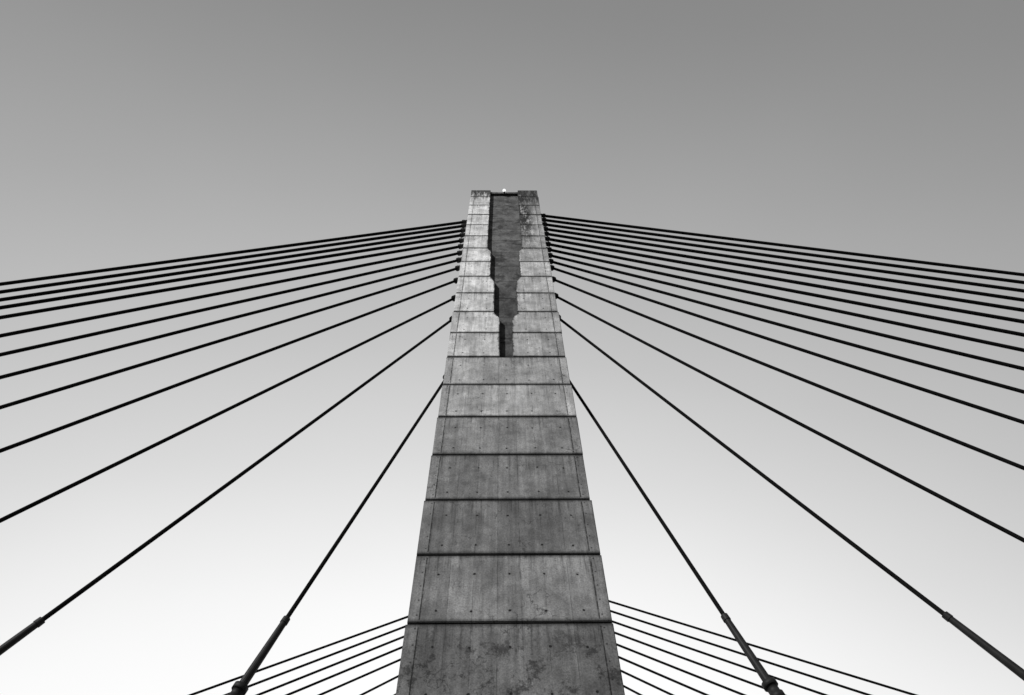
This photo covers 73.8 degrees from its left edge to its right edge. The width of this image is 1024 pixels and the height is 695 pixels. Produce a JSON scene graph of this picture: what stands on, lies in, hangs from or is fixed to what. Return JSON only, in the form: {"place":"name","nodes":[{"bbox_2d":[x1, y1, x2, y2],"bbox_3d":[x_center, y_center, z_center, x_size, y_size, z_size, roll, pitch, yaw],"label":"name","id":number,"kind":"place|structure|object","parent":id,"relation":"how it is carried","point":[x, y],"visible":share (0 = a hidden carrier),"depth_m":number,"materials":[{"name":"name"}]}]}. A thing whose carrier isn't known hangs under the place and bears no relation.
{"place":"outdoors","nodes":[
{"label":"outdoors","id":0,"kind":"place"},
{"bbox_2d":[0,0,1023,694],"label":"sky","id":1,"kind":"structure","parent":0,"point":[132,132],"materials":[{"name":"grey"}]},
{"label":"concrete bridge pylon","id":2,"kind":"object","parent":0,"visible":0},
{"bbox_2d":[189,616,407,694],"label":"stay cable","id":3,"kind":"object","parent":2,"relation":"attached to","point":[294,657],"visible":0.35,"depth_m":53.06,"materials":[{"name":"paint"}]},
{"bbox_2d":[224,626,404,694],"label":"stay cable","id":4,"kind":"object","parent":2,"relation":"attached to","point":[321,658],"visible":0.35,"depth_m":52.81,"materials":[{"name":"paint"}]},
{"bbox_2d":[256,636,403,694],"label":"stay cable","id":5,"kind":"object","parent":2,"relation":"attached to","point":[327,667],"visible":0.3,"depth_m":52.14,"materials":[{"name":"paint"}]},
{"bbox_2d":[285,646,401,694],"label":"stay cable","id":6,"kind":"object","parent":2,"relation":"attached to","point":[343,671],"visible":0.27,"depth_m":51.78,"materials":[{"name":"paint"}]},
{"bbox_2d":[318,658,400,694],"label":"stay cable","id":7,"kind":"object","parent":2,"relation":"attached to","point":[359,677],"visible":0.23,"depth_m":51.34,"materials":[{"name":"paint"}]},
{"bbox_2d":[360,675,397,694],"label":"stay cable","id":8,"kind":"object","parent":2,"relation":"attached to","point":[379,685],"visible":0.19,"depth_m":50.76,"materials":[{"name":"paint"}]},
{"bbox_2d":[623,685,641,694],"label":"stay cable","id":9,"kind":"object","parent":2,"relation":"attached to","point":[632,690],"visible":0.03,"depth_m":50.55,"materials":[{"name":"paint"}]},
{"bbox_2d":[621,670,673,694],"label":"stay cable","id":10,"kind":"object","parent":2,"relation":"attached to","point":[647,683],"visible":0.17,"depth_m":51.10,"materials":[{"name":"paint"}]},
{"bbox_2d":[619,656,708,694],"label":"stay cable","id":11,"kind":"object","parent":2,"relation":"attached to","point":[663,676],"visible":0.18,"depth_m":51.62,"materials":[{"name":"paint"}]},
{"bbox_2d":[616,643,745,694],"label":"stay cable","id":12,"kind":"object","parent":2,"relation":"attached to","point":[684,671],"visible":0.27,"depth_m":52.05,"materials":[{"name":"paint"}]},
{"bbox_2d":[614,631,785,694],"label":"stay cable","id":13,"kind":"object","parent":2,"relation":"attached to","point":[692,661],"visible":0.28,"depth_m":52.83,"materials":[{"name":"paint"}]},
{"bbox_2d":[612,620,826,694],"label":"stay cable","id":14,"kind":"object","parent":2,"relation":"attached to","point":[721,659],"visible":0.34,"depth_m":53.17,"materials":[{"name":"paint"}]},
{"bbox_2d":[610,610,870,694],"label":"stay cable","id":15,"kind":"object","parent":2,"relation":"attached to","point":[743,654],"visible":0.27,"depth_m":53.54,"materials":[{"name":"paint"}]},
{"bbox_2d":[609,600,916,694],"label":"stay cable","id":16,"kind":"object","parent":2,"relation":"attached to","point":[779,653],"visible":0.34,"depth_m":53.61,"materials":[{"name":"paint"}]},
{"bbox_3d":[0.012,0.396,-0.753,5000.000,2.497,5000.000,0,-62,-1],"label":"ground","id":17,"kind":"structure","parent":0,"visible":0},
{"bbox_2d":[396,190,624,694],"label":"concrete bridge pylon","id":18,"kind":"object","parent":17,"relation":"on","point":[509,594],"visible":1,"depth_m":18.24,"materials":[{"name":"grey concrete"}]},
{"bbox_2d":[0,316,451,654],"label":"stay cable","id":19,"kind":"object","parent":18,"relation":"attached to","point":[21,635],"visible":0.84,"depth_m":18.93,"materials":[{"name":"paint"}]},
{"bbox_2d":[0,295,455,522],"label":"stay cable","id":20,"kind":"object","parent":18,"relation":"attached to","point":[66,488],"visible":0.86,"depth_m":23.22,"materials":[{"name":"paint"}]},
{"bbox_2d":[0,277,457,452],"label":"stay cable","id":21,"kind":"object","parent":18,"relation":"attached to","point":[68,425],"visible":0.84,"depth_m":26.16,"materials":[{"name":"paint"}]},
{"bbox_2d":[0,265,459,408],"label":"stay cable","id":22,"kind":"object","parent":18,"relation":"attached to","point":[36,396],"visible":0.89,"depth_m":28.38,"materials":[{"name":"paint"}]},
{"bbox_2d":[0,257,461,378],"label":"stay cable","id":23,"kind":"object","parent":18,"relation":"attached to","point":[458,260],"visible":0.89,"depth_m":30.14,"materials":[{"name":"paint"}]},
{"bbox_2d":[0,244,462,337],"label":"stay cable","id":24,"kind":"object","parent":18,"relation":"attached to","point":[459,246],"visible":0.91,"depth_m":32.99,"materials":[{"name":"paint"}]},
{"bbox_2d":[0,250,462,356],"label":"stay cable","id":25,"kind":"object","parent":18,"relation":"attached to","point":[459,253],"visible":0.92,"depth_m":31.61,"materials":[{"name":"paint"}]},
{"bbox_2d":[0,238,463,319],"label":"stay cable","id":26,"kind":"object","parent":18,"relation":"attached to","point":[460,240],"visible":0.89,"depth_m":34.40,"materials":[{"name":"paint"}]},
{"bbox_2d":[0,233,464,309],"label":"stay cable","id":27,"kind":"object","parent":18,"relation":"attached to","point":[461,235],"visible":0.87,"depth_m":35.37,"materials":[{"name":"paint"}]},
{"bbox_2d":[0,228,465,301],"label":"stay cable","id":28,"kind":"object","parent":18,"relation":"attached to","point":[462,230],"visible":0.87,"depth_m":36.19,"materials":[{"name":"paint"}]},
{"bbox_2d":[0,224,466,293],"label":"stay cable","id":29,"kind":"object","parent":18,"relation":"attached to","point":[212,261],"visible":0.86,"depth_m":37.04,"materials":[{"name":"paint"}]},
{"bbox_2d":[0,220,466,285],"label":"stay cable","id":30,"kind":"object","parent":18,"relation":"attached to","point":[210,256],"visible":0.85,"depth_m":37.85,"materials":[{"name":"paint"}]},
{"bbox_2d":[227,375,443,694],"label":"stay cable","id":31,"kind":"object","parent":18,"relation":"attached to","point":[240,687],"visible":0.82,"depth_m":16.63,"materials":[{"name":"paint"}]},
{"bbox_2d":[570,380,784,694],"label":"stay cable","id":32,"kind":"object","parent":18,"relation":"attached to","point":[769,684],"visible":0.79,"depth_m":16.61,"materials":[{"name":"paint"}]},
{"bbox_2d":[541,213,1023,276],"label":"stay cable","id":33,"kind":"object","parent":18,"relation":"attached to","point":[543,215],"visible":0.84,"depth_m":39.73,"materials":[{"name":"paint"}]},
{"bbox_2d":[542,222,1023,292],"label":"stay cable","id":34,"kind":"object","parent":18,"relation":"attached to","point":[545,224],"visible":0.87,"depth_m":37.86,"materials":[{"name":"paint"}]},
{"bbox_2d":[542,218,1023,283],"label":"stay cable","id":35,"kind":"object","parent":18,"relation":"attached to","point":[805,254],"visible":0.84,"depth_m":38.81,"materials":[{"name":"paint"}]},
{"bbox_2d":[544,231,1023,311],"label":"stay cable","id":36,"kind":"object","parent":18,"relation":"attached to","point":[807,275],"visible":0.91,"depth_m":35.84,"materials":[{"name":"paint"}]},
{"bbox_2d":[544,227,1023,301],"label":"stay cable","id":37,"kind":"object","parent":18,"relation":"attached to","point":[807,267],"visible":0.88,"depth_m":36.85,"materials":[{"name":"paint"}]},
{"bbox_2d":[545,236,1023,323],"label":"stay cable","id":38,"kind":"object","parent":18,"relation":"attached to","point":[987,315],"visible":0.91,"depth_m":34.81,"materials":[{"name":"paint"}]},
{"bbox_2d":[546,242,1023,336],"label":"stay cable","id":39,"kind":"object","parent":18,"relation":"attached to","point":[1000,330],"visible":0.92,"depth_m":33.69,"materials":[{"name":"paint"}]},
{"bbox_2d":[546,247,1023,351],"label":"stay cable","id":40,"kind":"object","parent":18,"relation":"attached to","point":[550,249],"visible":0.88,"depth_m":32.50,"materials":[{"name":"paint"}]},
{"bbox_2d":[548,253,1023,370],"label":"stay cable","id":41,"kind":"object","parent":18,"relation":"attached to","point":[551,255],"visible":0.87,"depth_m":31.20,"materials":[{"name":"paint"}]},
{"bbox_2d":[549,259,1023,393],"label":"stay cable","id":42,"kind":"object","parent":18,"relation":"attached to","point":[1000,385],"visible":0.89,"depth_m":29.76,"materials":[{"name":"paint"}]},
{"bbox_2d":[550,265,1023,423],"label":"stay cable","id":43,"kind":"object","parent":18,"relation":"attached to","point":[990,411],"visible":0.88,"depth_m":28.08,"materials":[{"name":"paint"}]},
{"bbox_2d":[552,276,1023,469],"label":"stay cable","id":44,"kind":"object","parent":18,"relation":"attached to","point":[967,445],"visible":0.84,"depth_m":25.80,"materials":[{"name":"paint"}]},
{"bbox_2d":[555,293,1023,542],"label":"stay cable","id":45,"kind":"object","parent":18,"relation":"attached to","point":[947,500],"visible":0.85,"depth_m":22.91,"materials":[{"name":"paint"}]},
{"bbox_2d":[559,315,1023,680],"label":"stay cable","id":46,"kind":"object","parent":18,"relation":"attached to","point":[1005,661],"visible":0.88,"depth_m":18.21,"materials":[{"name":"paint"}]}
]}

